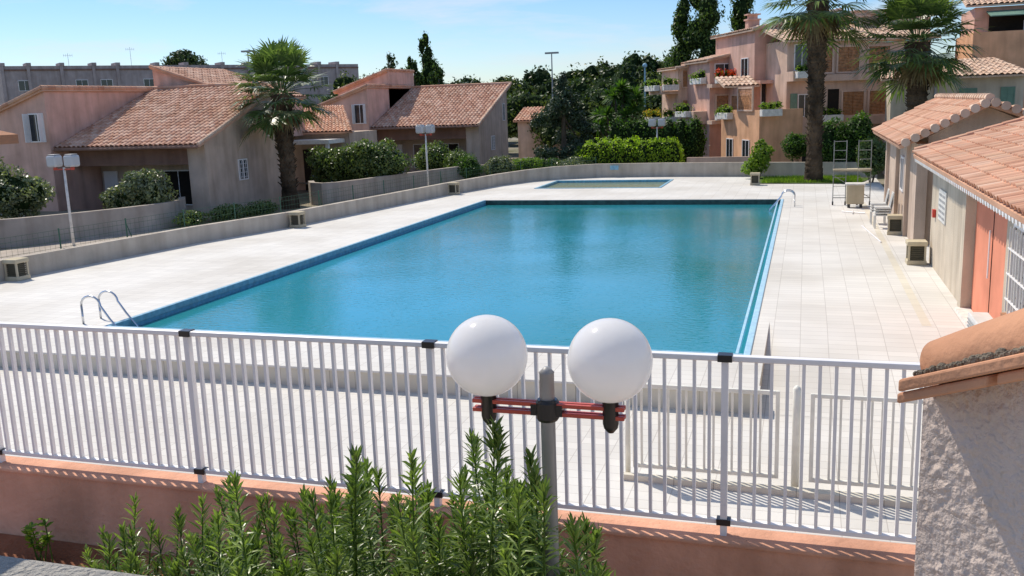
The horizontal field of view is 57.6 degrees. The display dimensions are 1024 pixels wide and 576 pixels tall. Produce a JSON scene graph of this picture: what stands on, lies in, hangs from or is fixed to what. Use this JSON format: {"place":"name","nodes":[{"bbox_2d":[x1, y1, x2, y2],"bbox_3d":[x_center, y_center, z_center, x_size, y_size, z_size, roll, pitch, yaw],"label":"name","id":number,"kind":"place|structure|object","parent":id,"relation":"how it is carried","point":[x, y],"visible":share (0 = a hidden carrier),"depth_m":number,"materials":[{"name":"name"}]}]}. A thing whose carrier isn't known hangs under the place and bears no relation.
{"place":"outdoors","nodes":[
{"label":"outdoors","id":0,"kind":"place"},
{"bbox_2d":[0,222,215,258],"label":"garden path","id":1,"kind":"structure","parent":0,"point":[15,252],"depth_m":37.72,"materials":[{"name":"concrete"}]},
{"bbox_2d":[0,182,321,218],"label":"garden earth","id":2,"kind":"structure","parent":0,"point":[52,212],"depth_m":46.39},
{"bbox_2d":[0,156,55,218],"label":"bush","id":3,"kind":"object","parent":2,"relation":"on","point":[23,194],"visible":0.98,"depth_m":40.79,"materials":[{"name":"green plant"}]},
{"bbox_2d":[98,167,177,208],"bbox_3d":[-17.396,-4.354,43.181,3.911,2.435,2.042,1,12,17],"label":"bush","id":4,"kind":"object","parent":2,"relation":"on","point":[140,187],"visible":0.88,"depth_m":42.49,"materials":[{"name":"green plant"}]},
{"bbox_2d":[304,137,415,182],"bbox_3d":[-8.887,-7.218,54.953,6.717,3.239,3.231,1,12,17],"label":"bush","id":5,"kind":"object","parent":2,"relation":"on","point":[361,159],"visible":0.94,"depth_m":54.13,"materials":[{"name":"green plant"}]},
{"bbox_2d":[0,137,884,249],"bbox_3d":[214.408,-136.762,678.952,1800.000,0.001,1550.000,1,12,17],"label":"ground","id":6,"kind":"structure","parent":0,"point":[513,150],"depth_m":55.18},
{"bbox_2d":[46,154,79,245],"bbox_3d":[-17.693,-3.386,37.178,1.300,3.870,0.460,1,12,17],"label":"street lamp","id":7,"kind":"object","parent":6,"relation":"on","point":[71,161],"visible":0.99,"depth_m":36.83,"materials":[{"name":"metal"}]},
{"bbox_2d":[0,197,186,247],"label":"retaining wall","id":8,"kind":"structure","parent":6,"relation":"on","point":[11,228],"depth_m":39.53,"materials":[{"name":"concrete"}]},
{"bbox_2d":[0,65,305,218],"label":"villa","id":9,"kind":"object","parent":6,"relation":"on","point":[183,129],"visible":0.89,"depth_m":47.39,"materials":[{"name":"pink paint"}]},
{"bbox_2d":[22,113,46,142],"bbox_3d":[-23.584,-7.895,46.013,0.930,1.420,0.386,1,12,17],"label":"window","id":10,"kind":"structure","parent":9,"relation":"in","point":[33,123],"depth_m":46.11,"materials":[{"name":"white glass"}]},
{"bbox_2d":[103,171,118,190],"bbox_3d":[-21.157,-5.058,49.408,0.850,2.250,0.080,1,12,17],"label":"door","id":11,"kind":"structure","parent":9,"relation":"in","point":[111,179],"depth_m":49.23,"materials":[{"name":"white paint"}]},
{"bbox_2d":[163,170,192,204],"bbox_3d":[-17.170,-5.182,48.155,1.720,1.820,0.050,1,12,17],"label":"window","id":12,"kind":"structure","parent":9,"relation":"in","point":[180,179],"depth_m":48.10,"materials":[{"name":"glass"}]},
{"bbox_2d":[0,47,358,104],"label":"apartment row","id":13,"kind":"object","parent":6,"relation":"on","point":[16,81],"visible":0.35,"depth_m":133.43,"materials":[{"name":"grey paint"}]},
{"bbox_2d":[160,49,208,64],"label":"pine tree","id":14,"kind":"object","parent":6,"relation":"on","point":[179,56],"visible":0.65,"depth_m":169.25,"materials":[{"name":"green plant"}]},
{"bbox_2d":[171,199,279,226],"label":"ground plants","id":15,"kind":"object","parent":6,"relation":"on","point":[256,207],"visible":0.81,"depth_m":44.00,"materials":[{"name":"green plant"}]},
{"bbox_2d":[227,35,341,209],"bbox_3d":[-11.706,-8.517,48.283,6.113,9.008,6.477,1,12,17],"label":"palm tree","id":16,"kind":"object","parent":6,"relation":"on","point":[281,119],"visible":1,"depth_m":47.30,"materials":[{"name":"green plant"}]},
{"bbox_2d":[0,157,595,257],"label":"wire fence","id":17,"kind":"object","parent":6,"relation":"on","point":[126,225],"visible":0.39,"depth_m":36.19,"materials":[{"name":"metal"}]},
{"bbox_2d":[293,105,376,189],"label":"house","id":18,"kind":"structure","parent":6,"relation":"on","point":[338,132],"depth_m":59.48,"materials":[{"name":"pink paint"}]},
{"bbox_2d":[303,149,326,189],"bbox_3d":[-12.337,-7.541,59.474,2.000,2.600,0.090,1,12,17],"label":"door","id":19,"kind":"structure","parent":18,"relation":"in","point":[307,170],"depth_m":59.61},
{"bbox_2d":[319,69,366,102],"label":"pine tree","id":20,"kind":"object","parent":6,"relation":"on","point":[342,81],"visible":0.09,"depth_m":118.78,"materials":[{"name":"green plant"}]},
{"bbox_2d":[308,164,514,204],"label":"retaining wall","id":21,"kind":"structure","parent":6,"relation":"on","point":[314,186],"depth_m":52.54,"materials":[{"name":"concrete"}]},
{"bbox_2d":[315,68,511,173],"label":"villa","id":22,"kind":"object","parent":6,"relation":"on","point":[397,106],"visible":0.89,"depth_m":69.81,"materials":[{"name":"pink paint"}]},
{"bbox_2d":[351,104,365,123],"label":"window","id":23,"kind":"structure","parent":22,"relation":"in","point":[358,110],"depth_m":68.16,"materials":[{"name":"white glass"}]},
{"bbox_2d":[404,55,424,85],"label":"poplar tree","id":24,"kind":"object","parent":6,"relation":"on","point":[412,65],"visible":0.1,"depth_m":102.95,"materials":[{"name":"green plant"}]},
{"bbox_2d":[415,124,434,185],"bbox_3d":[-4.879,-7.248,53.495,1.060,4.220,0.460,1,12,17],"label":"street lamp","id":25,"kind":"object","parent":6,"relation":"on","point":[427,128],"visible":0.98,"depth_m":53.06,"materials":[{"name":"metal"}]},
{"bbox_2d":[417,31,438,85],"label":"poplar tree","id":26,"kind":"object","parent":6,"relation":"on","point":[427,61],"visible":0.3,"depth_m":104.29,"materials":[{"name":"green plant"}]},
{"bbox_2d":[411,140,450,170],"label":"bush","id":27,"kind":"object","parent":6,"relation":"on","point":[436,155],"visible":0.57,"depth_m":63.40,"materials":[{"name":"green plant"}]},
{"bbox_2d":[427,59,446,84],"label":"poplar tree","id":28,"kind":"object","parent":6,"relation":"on","point":[437,75],"visible":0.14,"depth_m":101.90,"materials":[{"name":"green plant"}]},
{"bbox_2d":[0,162,876,281],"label":"wall","id":29,"kind":"structure","parent":6,"relation":"on","point":[61,259],"depth_m":41.35,"materials":[{"name":"concrete"}]},
{"bbox_2d":[443,146,469,167],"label":"shrub","id":30,"kind":"object","parent":6,"relation":"on","point":[452,157],"visible":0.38,"depth_m":61.58,"materials":[{"name":"green plant"}]},
{"bbox_2d":[0,456,915,575],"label":"boundary wall","id":31,"kind":"structure","parent":6,"relation":"on","point":[74,502],"depth_m":8.54,"materials":[{"name":"paint"}]},
{"bbox_2d":[0,322,922,542],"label":"metal fence","id":32,"kind":"object","parent":31,"relation":"on","point":[723,520],"visible":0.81,"depth_m":8.27,"materials":[{"name":"metal"}]},
{"bbox_2d":[452,153,483,178],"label":"shrub","id":33,"kind":"object","parent":6,"relation":"on","point":[463,163],"visible":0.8,"depth_m":59.31,"materials":[{"name":"green plant"}]},
{"bbox_2d":[483,154,517,174],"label":"shrub","id":34,"kind":"object","parent":6,"relation":"on","point":[500,161],"visible":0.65,"depth_m":59.18,"materials":[{"name":"green plant"}]},
{"bbox_2d":[500,75,549,138],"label":"pine tree","id":35,"kind":"object","parent":6,"relation":"on","point":[516,86],"visible":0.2,"depth_m":110.62,"materials":[{"name":"green plant"}]},
{"bbox_2d":[512,157,543,170],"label":"shrub","id":36,"kind":"object","parent":6,"relation":"on","point":[529,162],"visible":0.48,"depth_m":59.56,"materials":[{"name":"green plant"}]},
{"bbox_2d":[507,87,551,137],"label":"broadleaf tree","id":37,"kind":"object","parent":6,"relation":"on","point":[519,102],"visible":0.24,"depth_m":84.71,"materials":[{"name":"green plant"}]},
{"bbox_2d":[520,65,554,89],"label":"pine tree","id":38,"kind":"object","parent":6,"relation":"on","point":[539,76],"visible":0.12,"depth_m":117.21,"materials":[{"name":"green plant"}]},
{"bbox_2d":[513,106,575,158],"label":"house","id":39,"kind":"structure","parent":6,"relation":"on","point":[526,145],"depth_m":81.41,"materials":[{"name":"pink paint"}]},
{"bbox_2d":[529,71,601,161],"bbox_3d":[3.637,-10.975,62.729,4.959,7.153,5.365,1,12,17],"label":"conifer tree","id":40,"kind":"object","parent":6,"relation":"on","point":[563,103],"visible":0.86,"depth_m":62.35,"materials":[{"name":"green plant"}]},
{"bbox_2d":[527,96,608,149],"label":"broadleaf tree","id":41,"kind":"object","parent":6,"relation":"on","point":[546,134],"visible":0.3,"depth_m":79.75,"materials":[{"name":"green plant"}]},
{"bbox_2d":[544,74,600,98],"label":"pine tree","id":42,"kind":"object","parent":6,"relation":"on","point":[581,85],"visible":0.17,"depth_m":107.11,"materials":[{"name":"green plant"}]},
{"bbox_2d":[566,56,610,90],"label":"pine tree","id":43,"kind":"object","parent":6,"relation":"on","point":[593,70],"visible":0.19,"depth_m":109.80,"materials":[{"name":"green plant"}]},
{"bbox_2d":[580,88,612,134],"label":"broadleaf tree","id":44,"kind":"object","parent":6,"relation":"on","point":[593,95],"visible":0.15,"depth_m":83.77,"materials":[{"name":"green plant"}]},
{"bbox_2d":[589,65,643,136],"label":"broadleaf tree","id":45,"kind":"object","parent":6,"relation":"on","point":[623,74],"visible":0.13,"depth_m":89.65,"materials":[{"name":"green plant"}]},
{"bbox_2d":[598,59,651,83],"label":"pine tree","id":46,"kind":"object","parent":6,"relation":"on","point":[609,72],"visible":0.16,"depth_m":104.95,"materials":[{"name":"green plant"}]},
{"bbox_2d":[579,133,684,163],"bbox_3d":[7.621,-8.246,59.145,6.702,3.076,2.697,1,12,17],"label":"hedge","id":47,"kind":"object","parent":6,"relation":"on","point":[633,150],"visible":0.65,"depth_m":58.20,"materials":[{"name":"green plant"}]},
{"bbox_2d":[620,50,671,73],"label":"pine tree","id":48,"kind":"object","parent":6,"relation":"on","point":[637,60],"visible":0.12,"depth_m":107.28,"materials":[{"name":"green plant"}]},
{"bbox_2d":[635,94,661,122],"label":"broadleaf tree","id":49,"kind":"object","parent":6,"relation":"on","point":[653,102],"visible":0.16,"depth_m":77.72,"materials":[{"name":"green plant"}]},
{"bbox_2d":[607,112,709,161],"bbox_3d":[10.128,-10.186,64.951,7.117,4.234,2.872,1,12,17],"label":"hedge","id":50,"kind":"object","parent":6,"relation":"on","point":[691,138],"visible":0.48,"depth_m":63.69,"materials":[{"name":"green plant"}]},
{"bbox_2d":[642,65,688,123],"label":"apartment building","id":51,"kind":"structure","parent":6,"relation":"on","point":[672,89],"depth_m":70.15,"materials":[{"name":"pink paint"}]},
{"bbox_2d":[660,0,696,83],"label":"poplar tree","id":52,"kind":"object","parent":6,"relation":"on","point":[679,56],"visible":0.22,"depth_m":84.15,"materials":[{"name":"green plant"}]},
{"bbox_2d":[680,0,725,60],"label":"poplar tree","id":53,"kind":"object","parent":6,"relation":"on","point":[702,26],"visible":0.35,"depth_m":82.43,"materials":[{"name":"green plant"}]},
{"bbox_2d":[673,53,735,156],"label":"apartment building","id":54,"kind":"structure","parent":6,"relation":"on","point":[707,94],"depth_m":66.15,"materials":[{"name":"pink paint"}]},
{"bbox_2d":[724,0,754,31],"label":"poplar tree","id":55,"kind":"object","parent":6,"relation":"on","point":[741,8],"visible":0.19,"depth_m":83.70,"materials":[{"name":"green plant"}]},
{"bbox_2d":[716,86,802,161],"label":"apartment building","id":56,"kind":"structure","parent":6,"relation":"on","point":[743,130],"depth_m":57.52,"materials":[{"name":"orange paint"}]},
{"bbox_2d":[710,8,841,109],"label":"apartment building","id":57,"kind":"structure","parent":6,"relation":"on","point":[745,48],"depth_m":61.47,"materials":[{"name":"pink paint"}]},
{"bbox_2d":[780,132,806,161],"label":"shrub","id":58,"kind":"object","parent":6,"relation":"on","point":[796,146],"visible":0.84,"depth_m":52.77,"materials":[{"name":"green plant"}]},
{"bbox_2d":[757,10,940,161],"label":"apartment building","id":59,"kind":"structure","parent":6,"relation":"on","point":[787,74],"depth_m":58.72,"materials":[{"name":"pink paint"}]},
{"bbox_2d":[794,44,807,70],"bbox_3d":[18.041,-14.356,58.014,1.020,1.620,0.050,-4,11,-8],"label":"window","id":60,"kind":"structure","parent":59,"relation":"in","point":[796,53],"depth_m":57.98,"materials":[{"name":"white glass"}]},
{"bbox_2d":[827,89,838,114],"bbox_3d":[20.289,-11.652,58.897,0.750,1.800,0.020,-4,11,-8],"label":"window","id":61,"kind":"structure","parent":59,"relation":"in","point":[833,94],"depth_m":58.85,"materials":[{"name":"glass"}]},
{"bbox_2d":[822,110,879,161],"bbox_3d":[18.160,-7.875,51.036,3.818,3.650,2.066,1,12,17],"label":"bush","id":62,"kind":"object","parent":6,"relation":"on","point":[856,129],"visible":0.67,"depth_m":50.43,"materials":[{"name":"green plant"}]},
{"bbox_2d":[847,0,996,111],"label":"palm tree","id":63,"kind":"object","parent":6,"relation":"on","point":[918,68],"visible":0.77,"depth_m":45.82,"materials":[{"name":"green plant"}]},
{"bbox_2d":[0,367,921,544],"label":"terrace","id":64,"kind":"structure","parent":0,"point":[872,516],"depth_m":13.59,"materials":[{"name":"tile"}]},
{"bbox_2d":[0,328,768,413],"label":"step riser","id":65,"kind":"object","parent":64,"relation":"on","point":[530,391],"visible":0.46,"depth_m":16.41,"materials":[{"name":"concrete"}]},
{"bbox_2d":[0,345,759,394],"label":"step edge","id":66,"kind":"object","parent":65,"relation":"on","point":[529,377],"visible":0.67,"depth_m":16.76,"materials":[{"name":"concrete"}]},
{"bbox_2d":[625,399,630,471],"bbox_3d":[1.507,1.829,12.150,0.068,1.320,0.068,1,12,17],"label":"gate post","id":67,"kind":"object","parent":64,"relation":"on","point":[627,445],"visible":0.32,"depth_m":12.15,"materials":[{"name":"metal"}]},
{"bbox_2d":[632,383,779,478],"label":"gate","id":68,"kind":"structure","parent":67,"relation":"attached to","point":[704,389],"depth_m":11.81,"materials":[{"name":"metal"}]},
{"bbox_2d":[624,472,917,509],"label":"terrace kerb","id":69,"kind":"structure","parent":64,"relation":"on","point":[857,498],"depth_m":11.49,"materials":[{"name":"concrete"}]},
{"bbox_2d":[791,385,800,486],"bbox_3d":[3.511,1.860,11.523,0.097,1.360,0.097,1,12,17],"label":"gate post","id":70,"kind":"object","parent":64,"relation":"on","point":[796,421],"visible":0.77,"depth_m":11.48,"materials":[{"name":"metal"}]},
{"bbox_2d":[808,393,922,490],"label":"gate","id":71,"kind":"structure","parent":70,"relation":"attached to","point":[838,481],"depth_m":11.26,"materials":[{"name":"metal"}]},
{"bbox_2d":[758,322,962,423],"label":"ramp","id":72,"kind":"structure","parent":64,"relation":"on","point":[862,342],"depth_m":16.67,"materials":[{"name":"tile"}]},
{"bbox_2d":[967,312,992,327],"bbox_3d":[7.804,0.861,15.518,0.340,0.750,0.900,1,12,17],"label":"air conditioner","id":73,"kind":"object","parent":72,"relation":"on","point":[974,318],"visible":0.22,"depth_m":15.55,"materials":[{"name":"white plastic"}]},
{"bbox_2d":[912,116,1023,325],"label":"pool house","id":74,"kind":"structure","parent":64,"relation":"on","point":[976,254],"depth_m":18.70,"materials":[{"name":"beige paint"}]},
{"bbox_2d":[971,201,1007,318],"bbox_3d":[8.861,-0.388,17.223,0.115,2.425,3.780,1,12,17],"label":"door","id":75,"kind":"structure","parent":74,"relation":"in","point":[991,228],"depth_m":17.40,"materials":[{"name":"orange paint"}]},
{"bbox_2d":[1000,223,1023,315],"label":"window","id":76,"kind":"structure","parent":74,"relation":"in","point":[1015,300],"depth_m":14.23,"materials":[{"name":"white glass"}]},
{"bbox_2d":[0,177,966,385],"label":"deck","id":77,"kind":"structure","parent":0,"point":[830,263],"depth_m":25.75,"materials":[{"name":"tile"}]},
{"bbox_2d":[2,257,30,280],"bbox_3d":[-14.335,-0.547,26.979,0.500,0.620,0.500,1,12,17],"label":"deck light","id":78,"kind":"object","parent":77,"relation":"on","point":[16,267],"visible":1,"depth_m":26.84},
{"bbox_2d":[288,211,305,227],"bbox_3d":[-8.485,-2.711,36.868,0.500,0.620,0.500,2,12,19],"label":"deck light","id":79,"kind":"object","parent":77,"relation":"on","point":[297,219],"visible":1,"depth_m":36.73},
{"bbox_2d":[105,199,783,354],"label":"swimming pool","id":80,"kind":"structure","parent":77,"relation":"in","point":[680,275],"depth_m":25.38,"materials":[{"name":"liquid"}]},
{"bbox_2d":[80,290,138,326],"bbox_3d":[-9.044,0.878,21.033,1.049,1.561,0.600,1,12,17],"label":"pool ladder","id":81,"kind":"object","parent":80,"relation":"attached to","point":[100,307],"visible":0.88,"depth_m":20.87,"materials":[{"name":"silver metal"}]},
{"bbox_2d":[534,179,673,188],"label":"paddling pool","id":82,"kind":"structure","parent":77,"relation":"in","point":[641,183],"depth_m":52.13,"materials":[{"name":"liquid"}]},
{"bbox_2d":[845,182,865,207],"bbox_3d":[13.540,-3.661,36.795,0.730,0.970,0.530,1,12,17],"label":"storage bin","id":83,"kind":"object","parent":77,"relation":"on","point":[854,192],"visible":1,"depth_m":36.58,"materials":[{"name":"plastic"}]},
{"bbox_2d":[855,134,885,182],"bbox_3d":[17.941,-6.392,46.459,1.586,2.481,1.579,-9,13,-31],"label":"shrub","id":84,"kind":"object","parent":77,"relation":"on","point":[878,154],"visible":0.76,"depth_m":46.03,"materials":[{"name":"green plant"}]},
{"bbox_2d":[873,191,893,228],"bbox_3d":[12.377,-2.596,31.049,0.590,1.190,0.560,1,12,17],"label":"plastic chair","id":85,"kind":"object","parent":77,"relation":"on","point":[884,209],"visible":0.92,"depth_m":30.91,"materials":[{"name":"plastic"}]},
{"bbox_2d":[887,214,902,234],"bbox_3d":[12.187,-2.018,29.626,0.500,0.620,0.500,3,12,22],"label":"deck light","id":86,"kind":"object","parent":77,"relation":"on","point":[895,224],"visible":0.78,"depth_m":29.46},
{"bbox_2d":[862,202,930,325],"bbox_3d":[11.266,-1.407,28.280,0.170,0.001,21.900,1,12,17],"label":"drain strip","id":87,"kind":"object","parent":77,"relation":"on","point":[920,313],"visible":0.8,"depth_m":22.76,"materials":[{"name":"tile"}]},
{"bbox_2d":[905,239,927,264],"bbox_3d":[10.610,-0.942,24.468,0.500,0.620,0.500,1,12,17],"label":"deck light","id":88,"kind":"object","parent":77,"relation":"on","point":[916,249],"visible":1,"depth_m":24.30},
{"bbox_2d":[872,93,1023,243],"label":"pool house","id":89,"kind":"structure","parent":77,"relation":"on","point":[908,182],"depth_m":27.55,"materials":[{"name":"beige paint"}]},
{"bbox_2d":[0,0,1023,87],"label":"sky","id":90,"kind":"structure","parent":0,"point":[485,39],"materials":[{"name":"blue"}]},
{"bbox_2d":[687,156,749,161],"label":"street wall","id":91,"kind":"structure","parent":0,"point":[719,159],"depth_m":55.67,"materials":[{"name":"pink paint"}]},
{"bbox_2d":[760,174,869,182],"bbox_3d":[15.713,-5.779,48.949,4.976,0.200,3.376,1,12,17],"label":"grass","id":92,"kind":"structure","parent":0,"point":[796,178],"depth_m":48.40,"materials":[{"name":"green plant"}]},
{"bbox_2d":[740,138,775,176],"bbox_3d":[13.415,-7.071,50.943,1.897,2.207,1.207,1,12,17],"label":"shrub","id":93,"kind":"object","parent":92,"relation":"on","point":[760,157],"visible":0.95,"depth_m":50.70,"materials":[{"name":"green plant"}]},
{"bbox_2d":[755,0,887,181],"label":"palm tree","id":94,"kind":"object","parent":92,"relation":"on","point":[817,24],"visible":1,"depth_m":46.88,"materials":[{"name":"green plant"}]},
{"bbox_2d":[832,140,872,204],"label":"scaffold tower","id":95,"kind":"structure","parent":0,"point":[846,169],"depth_m":37.44,"materials":[{"name":"metal"}]},
{"bbox_2d":[878,57,1023,174],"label":"apartment building","id":96,"kind":"structure","parent":0,"point":[1001,80],"depth_m":51.83,"materials":[{"name":"beige paint"}]},
{"bbox_2d":[1000,87,1015,104],"bbox_3d":[27.363,-10.440,51.484,0.720,1.320,0.050,1,12,17],"label":"window","id":97,"kind":"structure","parent":96,"relation":"in","point":[1007,93],"depth_m":51.43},
{"bbox_2d":[955,0,1023,107],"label":"apartment building","id":98,"kind":"structure","parent":0,"point":[1003,40],"depth_m":56.48,"materials":[{"name":"pink paint"}]},
{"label":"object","id":99,"kind":"structure","parent":0,"visible":0},
{"bbox_2d":[0,131,18,144],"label":"garden wall","id":100,"kind":"structure","parent":99,"relation":"on","point":[8,138],"depth_m":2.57,"materials":[{"name":"paint"}]},
{"bbox_2d":[0,556,143,575],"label":"balcony parapet","id":101,"kind":"structure","parent":99,"relation":"on","point":[11,566],"depth_m":1.90,"materials":[{"name":"concrete"}]},
{"bbox_2d":[0,533,306,575],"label":"planting bed","id":102,"kind":"object","parent":99,"relation":"on","point":[63,552],"depth_m":9.20,"materials":[{"name":"soil"}]},
{"bbox_2d":[21,518,54,561],"bbox_3d":[-4.580,2.423,9.011,0.400,0.481,0.154,1,12,17],"label":"seedling","id":103,"kind":"object","parent":102,"relation":"on","point":[45,540],"visible":1,"depth_m":9.01,"materials":[{"name":"green plant"}]},
{"bbox_2d":[78,493,188,575],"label":"oleander shrub","id":104,"kind":"object","parent":102,"relation":"on","point":[132,561],"visible":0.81,"depth_m":7.05,"materials":[{"name":"green plant"}]},
{"bbox_2d":[148,470,290,575],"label":"oleander shrub","id":105,"kind":"object","parent":102,"relation":"on","point":[250,546],"visible":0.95,"depth_m":6.27,"materials":[{"name":"green plant"}]},
{"bbox_2d":[268,443,406,575],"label":"oleander shrub","id":106,"kind":"object","parent":102,"relation":"on","point":[335,548],"visible":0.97,"depth_m":5.66,"materials":[{"name":"green plant"}]},
{"bbox_2d":[385,415,541,575],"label":"oleander shrub","id":107,"kind":"object","parent":102,"relation":"on","point":[470,553],"visible":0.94,"depth_m":5.15,"materials":[{"name":"green plant"}]},
{"bbox_2d":[446,315,652,575],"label":"globe lamp","id":108,"kind":"object","parent":102,"relation":"on","point":[610,362],"visible":1,"depth_m":4.75,"materials":[{"name":"grey metal"}]},
{"bbox_2d":[485,444,615,575],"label":"oleander shrub","id":109,"kind":"object","parent":102,"relation":"on","point":[527,499],"visible":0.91,"depth_m":4.76,"materials":[{"name":"green plant"}]},
{"bbox_2d":[897,308,1023,575],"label":"garden wall","id":110,"kind":"structure","parent":99,"relation":"on","point":[970,510],"depth_m":1.80,"materials":[{"name":"paint"}]},
{"label":"road","id":111,"kind":"structure","parent":0,"visible":0},
{"bbox_2d":[588,78,648,139],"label":"yucca tree","id":112,"kind":"object","parent":111,"relation":"on","point":[622,97],"visible":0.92,"depth_m":71.25,"materials":[{"name":"green plant"}]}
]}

